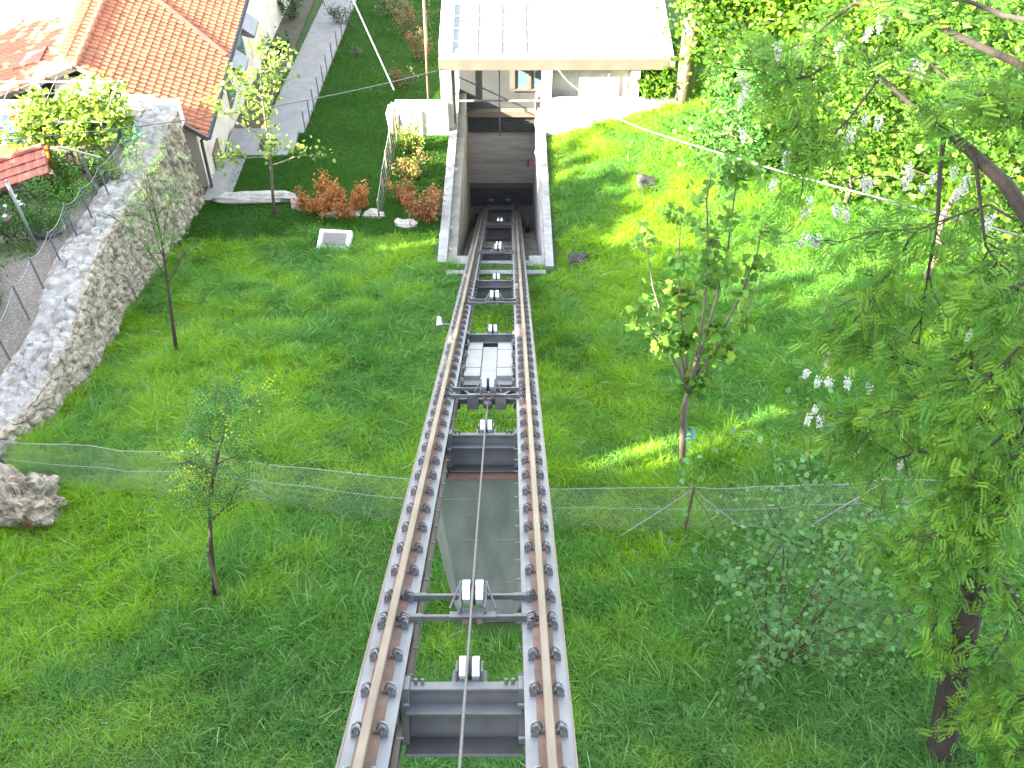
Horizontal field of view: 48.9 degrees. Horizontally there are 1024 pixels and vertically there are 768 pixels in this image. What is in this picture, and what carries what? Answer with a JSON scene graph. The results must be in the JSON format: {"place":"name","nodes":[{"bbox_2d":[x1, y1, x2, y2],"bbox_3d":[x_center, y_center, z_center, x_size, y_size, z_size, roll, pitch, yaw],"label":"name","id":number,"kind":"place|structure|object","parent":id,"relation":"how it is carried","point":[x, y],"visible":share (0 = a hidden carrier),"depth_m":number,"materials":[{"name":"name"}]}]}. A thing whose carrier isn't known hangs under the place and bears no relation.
{"place":"outdoors","nodes":[
{"label":"outdoors","id":0,"kind":"place"},
{"bbox_2d":[0,171,111,375],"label":"terrace ground","id":1,"kind":"structure","parent":0,"point":[14,271],"depth_m":26.11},
{"bbox_2d":[0,265,7,315],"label":"bush","id":2,"kind":"object","parent":1,"relation":"on","point":[3,266],"visible":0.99,"depth_m":25.26,"materials":[{"name":"green plant"}]},
{"bbox_2d":[1,212,13,222],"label":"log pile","id":3,"kind":"object","parent":1,"relation":"on","point":[9,217],"visible":0.5,"depth_m":27.67,"materials":[{"name":"brown wood"}]},
{"bbox_2d":[0,137,29,156],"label":"bush","id":4,"kind":"object","parent":1,"relation":"on","point":[16,149],"visible":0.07,"depth_m":29.17,"materials":[{"name":"yellow plant"}]},
{"bbox_2d":[4,179,37,247],"bbox_3d":[-11.439,-3.905,26.332,0.133,2.191,0.087,0,49,0],"label":"metal pole","id":5,"kind":"object","parent":1,"relation":"on","point":[20,211],"visible":0.91,"depth_m":26.20,"materials":[{"name":"silver metal"}]},
{"bbox_2d":[0,143,53,197],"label":"garden shed","id":6,"kind":"structure","parent":1,"relation":"on","point":[25,163],"depth_m":28.50,"materials":[{"name":"red tile"}]},
{"bbox_2d":[27,208,67,239],"bbox_3d":[-11.365,-3.877,27.589,1.040,0.270,1.040,0,49,0],"label":"planter","id":7,"kind":"object","parent":1,"relation":"on","point":[43,237],"visible":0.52,"depth_m":27.40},
{"bbox_2d":[0,181,39,251],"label":"rose bush","id":8,"kind":"object","parent":7,"relation":"in","point":[5,234],"visible":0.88,"depth_m":27.03,"materials":[{"name":"green plant"}]},
{"bbox_2d":[0,166,90,237],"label":"bush","id":9,"kind":"object","parent":7,"relation":"in","point":[52,216],"visible":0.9,"depth_m":27.15,"materials":[{"name":"green plant"}]},
{"bbox_2d":[26,145,81,196],"bbox_3d":[-11.898,-5.478,29.004,1.457,1.072,1.289,-25,54,-20],"label":"bush","id":10,"kind":"object","parent":1,"relation":"on","point":[57,162],"visible":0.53,"depth_m":28.95,"materials":[{"name":"green plant"}]},
{"bbox_2d":[43,159,96,210],"bbox_3d":[-11.275,-4.931,28.472,1.324,0.911,1.455,-28,55,-22],"label":"bush","id":11,"kind":"object","parent":1,"relation":"on","point":[61,185],"visible":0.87,"depth_m":28.52,"materials":[{"name":"green plant"}]},
{"bbox_2d":[48,146,105,172],"bbox_3d":[-13.426,-5.926,29.803,5.400,0.820,0.130,0,49,0],"label":"slatted fence","id":12,"kind":"object","parent":1,"relation":"on","point":[54,148],"visible":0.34,"depth_m":29.62,"materials":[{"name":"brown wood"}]},
{"bbox_2d":[0,145,51,166],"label":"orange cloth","id":13,"kind":"object","parent":12,"relation":"hanging from","point":[4,149],"visible":0.31,"depth_m":29.50,"materials":[{"name":"fabric"}]},
{"bbox_2d":[59,146,100,194],"bbox_3d":[-10.787,-5.387,28.602,1.019,1.548,0.074,4,49,3],"label":"clothes post","id":14,"kind":"object","parent":1,"relation":"on","point":[84,162],"visible":0.81,"depth_m":28.19,"materials":[{"name":"silver metal"}]},
{"bbox_2d":[74,138,122,185],"bbox_3d":[-10.764,-5.578,29.294,1.216,0.996,1.002,34,57,26],"label":"bush","id":15,"kind":"object","parent":1,"relation":"on","point":[94,168],"visible":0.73,"depth_m":29.26,"materials":[{"name":"green plant"}]},
{"bbox_2d":[0,175,111,372],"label":"terrace grass","id":16,"kind":"structure","parent":0,"point":[20,248],"depth_m":26.95,"materials":[{"name":"green plant"}]},
{"bbox_2d":[0,99,146,172],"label":"patio","id":17,"kind":"structure","parent":0,"point":[138,113],"depth_m":30.87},
{"bbox_2d":[0,76,126,158],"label":"pergola","id":18,"kind":"object","parent":17,"relation":"on","point":[74,82],"visible":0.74,"depth_m":30.35,"materials":[{"name":"silver metal"}]},
{"bbox_2d":[25,76,45,94],"bbox_3d":[-12.947,-8.117,30.628,0.691,0.363,0.088,30,56,23],"label":"white pole","id":19,"kind":"object","parent":18,"relation":"attached to","point":[28,78],"visible":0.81,"depth_m":30.60,"materials":[{"name":"paint"}]},
{"bbox_2d":[0,70,162,158],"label":"grape vine","id":20,"kind":"object","parent":18,"relation":"on","point":[76,109],"visible":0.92,"depth_m":29.64,"materials":[{"name":"green plant"}]},
{"bbox_2d":[117,117,141,147],"bbox_3d":[-10.373,-6.869,30.413,0.700,0.838,0.692,33,57,25],"label":"covered barrel","id":21,"kind":"object","parent":17,"relation":"on","point":[129,139],"visible":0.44,"depth_m":30.33,"materials":[{"name":"teal plastic"}]},
{"bbox_2d":[87,94,184,125],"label":"parapet","id":22,"kind":"structure","parent":17,"relation":"on","point":[145,101],"depth_m":31.55,"materials":[{"name":"white paint"}]},
{"bbox_2d":[204,159,244,199],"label":"pavement","id":23,"kind":"structure","parent":0,"point":[221,182],"depth_m":34.83,"materials":[{"name":"grey concrete"}]},
{"bbox_2d":[0,0,289,187],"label":"tiled house","id":24,"kind":"structure","parent":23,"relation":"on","point":[180,49],"depth_m":34.07,"materials":[{"name":"ceramic"}]},
{"bbox_2d":[212,138,220,169],"bbox_3d":[-9.267,-6.675,35.993,0.050,2.300,0.800,0,49,0],"label":"door","id":25,"kind":"structure","parent":24,"relation":"in","point":[216,146],"depth_m":35.23,"materials":[{"name":"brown wood"}]},
{"bbox_2d":[226,74,235,108],"bbox_3d":[-9.273,-9.819,37.055,0.060,1.200,0.850,0,49,0],"label":"window","id":26,"kind":"structure","parent":24,"relation":"in","point":[230,96],"depth_m":37.11,"materials":[{"name":"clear glass"}]},
{"bbox_2d":[236,35,245,54],"bbox_3d":[-9.281,-11.485,38.492,0.060,1.200,0.850,0,49,0],"label":"window","id":27,"kind":"structure","parent":24,"relation":"in","point":[240,46],"depth_m":38.53,"materials":[{"name":"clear glass"}]},
{"bbox_2d":[225,0,356,154],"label":"path","id":28,"kind":"structure","parent":0,"point":[309,59],"depth_m":40.07,"materials":[{"name":"grey concrete"}]},
{"bbox_2d":[258,139,277,150],"bbox_3d":[-7.922,-7.769,36.569,0.550,0.022,0.600,0,49,0],"label":"door mat","id":29,"kind":"object","parent":28,"relation":"on","point":[261,145],"depth_m":36.52,"materials":[{"name":"black rubber"}]},
{"bbox_2d":[0,0,1023,767],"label":"ground","id":30,"kind":"structure","parent":0,"point":[488,628],"depth_m":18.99,"materials":[{"name":"green plant"}]},
{"bbox_2d":[0,463,68,530],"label":"wall stub","id":31,"kind":"object","parent":30,"relation":"on","point":[31,499],"depth_m":19.44,"materials":[{"name":"stone"}]},
{"bbox_2d":[0,109,204,459],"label":"stone wall","id":32,"kind":"structure","parent":30,"relation":"on","point":[97,278],"depth_m":26.62,"materials":[{"name":"grey stone"}]},
{"bbox_2d":[0,133,130,360],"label":"garden fence","id":33,"kind":"object","parent":32,"relation":"on","point":[37,275],"visible":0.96,"depth_m":25.84,"materials":[{"name":"silver metal"}]},
{"bbox_2d":[81,125,205,350],"bbox_3d":[-7.312,-2.939,23.533,2.310,7.109,2.310,28,55,22],"label":"young ash tree","id":34,"kind":"object","parent":30,"relation":"on","point":[162,252],"visible":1,"depth_m":22.57,"materials":[{"name":"green plant"}]},
{"bbox_2d":[206,549,220,596],"bbox_3d":[-4.587,2.981,17.365,0.164,1.554,0.054,0,49,0],"label":"wooden stake","id":35,"kind":"object","parent":30,"relation":"on","point":[212,571],"visible":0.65,"depth_m":17.21,"materials":[{"name":"brown wood"}]},
{"bbox_2d":[157,363,295,594],"bbox_3d":[-3.983,1.636,15.914,1.859,5.370,1.748,35,58,26],"label":"young walnut tree","id":36,"kind":"object","parent":30,"relation":"on","point":[231,405],"visible":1,"depth_m":15.07,"materials":[{"name":"green plant"}]},
{"bbox_2d":[212,190,297,204],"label":"stone slab","id":37,"kind":"structure","parent":30,"relation":"on","point":[249,197],"depth_m":33.62,"materials":[{"name":"stone"}]},
{"bbox_2d":[190,24,335,214],"bbox_3d":[-6.815,-6.434,30.803,3.090,5.965,3.008,-27,55,-22],"label":"young lime tree","id":38,"kind":"object","parent":30,"relation":"on","point":[268,99],"visible":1,"depth_m":30.10,"materials":[{"name":"green plant"}]},
{"bbox_2d":[233,0,313,127],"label":"planting bed","id":39,"kind":"object","parent":30,"relation":"on","point":[293,28],"visible":0.6,"depth_m":42.63,"materials":[{"name":"green plant"}]},
{"bbox_2d":[264,26,292,54],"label":"bush","id":40,"kind":"object","parent":39,"relation":"on","point":[280,50],"visible":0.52,"depth_m":42.33,"materials":[{"name":"green plant"}]},
{"bbox_2d":[277,0,304,19],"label":"bush","id":41,"kind":"object","parent":39,"relation":"on","point":[294,3],"visible":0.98,"depth_m":45.30,"materials":[{"name":"green plant"}]},
{"bbox_2d":[290,196,304,210],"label":"stone slab","id":42,"kind":"structure","parent":30,"relation":"on","point":[296,206],"depth_m":33.40,"materials":[{"name":"stone"}]},
{"bbox_2d":[171,0,448,249],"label":"lawn grass","id":43,"kind":"structure","parent":30,"relation":"on","point":[374,132],"depth_m":36.18,"materials":[{"name":"green plant"}]},
{"bbox_2d":[289,168,341,221],"bbox_3d":[-5.681,-5.434,32.936,1.458,1.209,1.353,-28,55,-22],"label":"bush","id":44,"kind":"object","parent":30,"relation":"on","point":[310,204],"visible":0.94,"depth_m":32.90,"materials":[{"name":"brown plant"}]},
{"bbox_2d":[301,8,346,134],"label":"stair railing","id":45,"kind":"object","parent":30,"relation":"on","point":[322,73],"visible":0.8,"depth_m":40.05,"materials":[{"name":"silver metal"}]},
{"bbox_2d":[319,210,342,217],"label":"stone slab","id":46,"kind":"structure","parent":30,"relation":"on","point":[331,213],"depth_m":33.12,"materials":[{"name":"stone"}]},
{"bbox_2d":[317,229,352,248],"bbox_3d":[-5.003,-4.015,31.844,0.940,0.417,0.708,4,49,3],"label":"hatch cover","id":47,"kind":"object","parent":30,"relation":"on","point":[341,236],"visible":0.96,"depth_m":31.74,"materials":[{"name":"white paint"}]},
{"bbox_2d":[319,0,356,25],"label":"bush","id":48,"kind":"object","parent":30,"relation":"on","point":[334,12],"visible":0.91,"depth_m":44.83,"materials":[{"name":"green plant"}]},
{"bbox_2d":[324,179,370,220],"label":"bush","id":49,"kind":"object","parent":30,"relation":"on","point":[358,201],"visible":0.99,"depth_m":32.91,"materials":[{"name":"brown plant"}]},
{"bbox_2d":[345,208,361,216],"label":"stone slab","id":50,"kind":"structure","parent":30,"relation":"on","point":[357,211],"depth_m":33.09,"materials":[{"name":"stone"}]},
{"bbox_2d":[350,41,362,55],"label":"bush","id":51,"kind":"object","parent":30,"relation":"on","point":[354,50],"visible":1,"depth_m":42.64,"materials":[{"name":"green plant"}]},
{"bbox_2d":[363,208,384,218],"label":"stone slab","id":52,"kind":"structure","parent":30,"relation":"on","point":[373,212],"depth_m":33.05,"materials":[{"name":"stone"}]},
{"bbox_2d":[376,105,397,218],"bbox_3d":[-3.803,-6.639,34.685,0.100,2.161,5.059,1,49,1],"label":"lawn fence","id":53,"kind":"object","parent":30,"relation":"on","point":[386,159],"visible":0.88,"depth_m":34.22,"materials":[{"name":"silver metal"}]},
{"bbox_2d":[376,0,406,16],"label":"bush","id":54,"kind":"object","parent":30,"relation":"on","point":[389,6],"visible":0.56,"depth_m":45.78,"materials":[{"name":"green plant"}]},
{"bbox_2d":[386,101,399,133],"bbox_3d":[-3.869,-8.670,36.985,0.488,1.422,0.586,0,49,0],"label":"boulder","id":55,"kind":"object","parent":30,"relation":"on","point":[389,112],"visible":0.66,"depth_m":36.66,"materials":[{"name":"stone"}]},
{"bbox_2d":[385,61,418,89],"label":"bush","id":56,"kind":"object","parent":30,"relation":"on","point":[398,77],"visible":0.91,"depth_m":39.99,"materials":[{"name":"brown plant"}]},
{"bbox_2d":[386,174,418,205],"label":"bush","id":57,"kind":"object","parent":30,"relation":"on","point":[398,189],"visible":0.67,"depth_m":33.39,"materials":[{"name":"brown plant"}]},
{"bbox_2d":[373,0,438,39],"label":"bush","id":58,"kind":"object","parent":30,"relation":"on","point":[402,21],"visible":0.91,"depth_m":43.44,"materials":[{"name":"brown plant"}]},
{"bbox_2d":[394,218,417,229],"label":"stone slab","id":59,"kind":"structure","parent":30,"relation":"on","point":[406,223],"depth_m":32.59,"materials":[{"name":"stone"}]},
{"bbox_2d":[390,110,428,152],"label":"bush","id":60,"kind":"object","parent":30,"relation":"on","point":[410,140],"visible":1,"depth_m":35.87,"materials":[{"name":"yellow plant"}]},
{"bbox_2d":[388,146,440,181],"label":"bush","id":61,"kind":"object","parent":30,"relation":"on","point":[410,172],"visible":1,"depth_m":34.48,"materials":[{"name":"yellow plant"}]},
{"bbox_2d":[406,25,433,62],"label":"bush","id":62,"kind":"object","parent":30,"relation":"on","point":[413,40],"visible":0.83,"depth_m":41.92,"materials":[{"name":"brown plant"}]},
{"bbox_2d":[400,182,446,223],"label":"bush","id":63,"kind":"object","parent":30,"relation":"on","point":[429,211],"visible":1,"depth_m":32.44,"materials":[{"name":"brown plant"}]},
{"bbox_2d":[422,0,429,99],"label":"wooden pole","id":64,"kind":"object","parent":30,"relation":"on","point":[426,49],"visible":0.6,"depth_m":36.96,"materials":[{"name":"brown wood"}]},
{"bbox_2d":[437,468,520,621],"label":"concrete pier","id":65,"kind":"structure","parent":30,"relation":"on","point":[497,568],"depth_m":15.62,"materials":[{"name":"grey concrete"}]},
{"bbox_2d":[335,199,577,767],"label":"funicular track","id":66,"kind":"structure","parent":65,"relation":"on","point":[394,708],"depth_m":9.50,"materials":[{"name":"grey metal"}]},
{"bbox_2d":[436,316,449,329],"bbox_3d":[-1.306,-1.177,21.811,0.326,0.188,0.254,0,49,0],"label":"track fitting","id":67,"kind":"object","parent":66,"relation":"attached to","point":[440,324],"visible":0.85,"depth_m":21.75,"materials":[{"name":"grey paint"}]},
{"bbox_2d":[458,404,488,767],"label":"haul rope","id":68,"kind":"object","parent":66,"relation":"attached to","point":[467,664],"visible":1,"depth_m":8.65,"materials":[{"name":"metal"}]},
{"bbox_2d":[458,340,515,409],"bbox_3d":[-0.383,-0.159,18.365,0.886,3.132,3.900,0,49,0],"label":"counterweight carriage","id":69,"kind":"object","parent":66,"relation":"on","point":[498,363],"visible":0.77,"depth_m":18.50,"materials":[{"name":"metal"}]},
{"bbox_2d":[0,440,1023,537],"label":"netting fence","id":70,"kind":"object","parent":30,"relation":"on","point":[694,487],"visible":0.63,"depth_m":19.31,"materials":[{"name":"silver metal"}]},
{"bbox_2d":[395,0,675,275],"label":"station","id":71,"kind":"object","parent":30,"relation":"on","point":[512,98],"visible":0.7,"depth_m":36.67,"materials":[{"name":"concrete"}]},
{"bbox_2d":[0,69,442,140],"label":"cable","id":72,"kind":"object","parent":71,"relation":"attached to","point":[209,116],"visible":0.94,"depth_m":29.74,"materials":[{"name":"metal"}]},
{"bbox_2d":[353,0,394,90],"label":"cable","id":73,"kind":"object","parent":71,"relation":"attached to","point":[374,46],"visible":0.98,"depth_m":37.11,"materials":[{"name":"grey plastic"}]},
{"bbox_2d":[510,70,541,90],"bbox_3d":[0.531,-10.770,38.357,1.220,1.790,0.120,0,49,0],"label":"window frame","id":74,"kind":"structure","parent":71,"relation":"in","point":[520,80],"depth_m":38.70,"materials":[{"name":"metal"}]},
{"bbox_2d":[567,74,625,105],"bbox_3d":[2.699,-9.355,35.842,1.953,1.269,0.061,-3,49,-3],"label":"cable","id":75,"kind":"object","parent":71,"relation":"attached to","point":[596,89],"visible":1,"depth_m":35.80,"materials":[{"name":"silver metal"}]},
{"bbox_2d":[557,68,1023,236],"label":"cable","id":76,"kind":"object","parent":71,"relation":"attached to","point":[943,215],"visible":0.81,"depth_m":24.38,"materials":[{"name":"grey plastic"}]},
{"bbox_2d":[568,252,588,267],"bbox_3d":[1.839,-3.370,31.119,0.612,0.654,0.639,0,49,0],"label":"rock","id":77,"kind":"object","parent":30,"relation":"on","point":[572,256],"visible":0.62,"depth_m":30.88,"materials":[{"name":"grey stone"}]},
{"bbox_2d":[637,172,656,194],"bbox_3d":[3.955,-5.815,33.355,0.635,0.825,0.707,0,49,0],"label":"rock","id":78,"kind":"object","parent":30,"relation":"on","point":[643,179],"visible":0.58,"depth_m":33.06,"materials":[{"name":"grey stone"}]},
{"bbox_2d":[626,63,679,100],"bbox_3d":[4.514,-9.606,36.249,1.331,2.008,1.859,-20,52,-16],"label":"bush","id":79,"kind":"object","parent":30,"relation":"on","point":[653,84],"visible":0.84,"depth_m":35.89,"materials":[{"name":"green plant"}]},
{"bbox_2d":[675,0,699,105],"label":"maple tree","id":80,"kind":"object","parent":30,"relation":"on","point":[684,92],"visible":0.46,"depth_m":35.20,"materials":[{"name":"plant"}]},
{"bbox_2d":[620,150,781,466],"bbox_3d":[3.016,-0.960,18.835,2.625,7.811,1.895,0,49,0],"label":"young maple tree","id":81,"kind":"object","parent":30,"relation":"on","point":[672,337],"visible":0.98,"depth_m":18.24,"materials":[{"name":"green plant"}]},
{"bbox_2d":[685,427,695,440],"bbox_3d":[3.284,0.948,20.792,0.185,0.323,0.190,0,49,0],"label":"blue tie","id":82,"kind":"object","parent":81,"relation":"attached to","point":[690,435],"visible":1,"depth_m":20.77,"materials":[{"name":"blue plastic"}]},
{"bbox_2d":[650,36,809,187],"bbox_3d":[6.088,-7.076,30.857,4.395,5.105,4.264,0,49,0],"label":"young maple tree","id":83,"kind":"object","parent":30,"relation":"on","point":[717,136],"visible":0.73,"depth_m":30.28,"materials":[{"name":"green plant"}]},
{"bbox_2d":[703,48,756,108],"bbox_3d":[6.712,-9.336,34.395,1.869,2.384,1.928,22,53,18],"label":"bush","id":84,"kind":"object","parent":30,"relation":"on","point":[711,79],"visible":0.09,"depth_m":34.14,"materials":[{"name":"green plant"}]},
{"bbox_2d":[650,0,826,115],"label":"maple tree","id":85,"kind":"object","parent":30,"relation":"on","point":[710,8],"visible":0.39,"depth_m":32.41,"materials":[{"name":"green plant"}]},
{"bbox_2d":[646,0,862,86],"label":"maple tree","id":86,"kind":"object","parent":30,"relation":"on","point":[683,57],"visible":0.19,"depth_m":32.84,"materials":[{"name":"green plant"}]},
{"bbox_2d":[753,109,821,170],"bbox_3d":[7.818,-6.905,31.925,2.098,2.058,1.687,27,55,22],"label":"bush","id":87,"kind":"object","parent":30,"relation":"on","point":[778,161],"visible":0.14,"depth_m":31.85,"materials":[{"name":"green plant"}]},
{"bbox_2d":[685,0,926,145],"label":"maple tree","id":88,"kind":"object","parent":30,"relation":"on","point":[775,4],"visible":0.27,"depth_m":30.57,"materials":[{"name":"green plant"}]},
{"bbox_2d":[816,407,842,463],"bbox_3d":[5.717,0.995,20.231,0.514,1.795,0.541,0,49,0],"label":"tiny sapling","id":89,"kind":"object","parent":30,"relation":"on","point":[829,423],"visible":0.25,"depth_m":19.85,"materials":[{"name":"green plant"}]},
{"bbox_2d":[658,366,1023,752],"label":"grey leaved shrub","id":90,"kind":"object","parent":30,"relation":"on","point":[848,578],"visible":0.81,"depth_m":14.94,"materials":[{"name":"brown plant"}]},
{"bbox_2d":[697,0,1023,767],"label":"locust tree","id":91,"kind":"object","parent":30,"relation":"on","point":[995,510],"visible":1,"depth_m":11.99,"materials":[{"name":"green plant"}]},
{"bbox_2d":[764,23,959,221],"bbox_3d":[9.017,-6.456,29.178,4.725,6.042,4.548,15,51,13],"label":"maple tree","id":92,"kind":"object","parent":30,"relation":"on","point":[890,100],"visible":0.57,"depth_m":28.59,"materials":[{"name":"green plant"}]},
{"bbox_2d":[768,0,999,114],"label":"maple tree","id":93,"kind":"object","parent":30,"relation":"on","point":[914,25],"visible":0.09,"depth_m":29.61,"materials":[{"name":"green plant"}]},
{"bbox_2d":[855,271,915,336],"bbox_3d":[8.401,-1.651,25.453,1.732,1.364,1.186,-30,56,-23],"label":"bush","id":94,"kind":"object","parent":30,"relation":"on","point":[901,294],"visible":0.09,"depth_m":25.20,"materials":[{"name":"green plant"}]},
{"bbox_2d":[832,0,1023,114],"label":"maple tree","id":95,"kind":"object","parent":30,"relation":"on","point":[970,27],"visible":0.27,"depth_m":28.47,"materials":[{"name":"green plant"}]},
{"bbox_2d":[834,1,1023,283],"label":"maple tree","id":96,"kind":"object","parent":30,"relation":"on","point":[993,147],"visible":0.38,"depth_m":23.95,"materials":[{"name":"green plant"}]},
{"bbox_2d":[904,4,1023,279],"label":"maple tree","id":97,"kind":"object","parent":30,"relation":"on","point":[1000,222],"visible":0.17,"depth_m":26.06,"materials":[{"name":"green plant"}]},
{"bbox_2d":[928,299,1022,372],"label":"bush","id":98,"kind":"object","parent":30,"relation":"on","point":[955,326],"visible":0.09,"depth_m":23.13,"materials":[{"name":"green plant"}]},
{"bbox_3d":[-13.529,-6.670,30.311,1.800,0.733,0.800,0,49,0],"label":"patio table","id":99,"kind":"object","parent":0,"visible":0},
{"bbox_2d":[0,114,37,144],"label":"tablecloth","id":100,"kind":"object","parent":99,"relation":"on","point":[4,118],"visible":0.21,"depth_m":29.91,"materials":[{"name":"white fabric"}]},
{"bbox_2d":[8,113,20,124],"bbox_3d":[-13.179,-6.996,29.935,0.360,0.220,0.360,0,49,0],"label":"flower pot","id":101,"kind":"object","parent":100,"relation":"on","point":[14,115],"visible":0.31,"depth_m":29.93,"materials":[{"name":"orange"}]}
]}

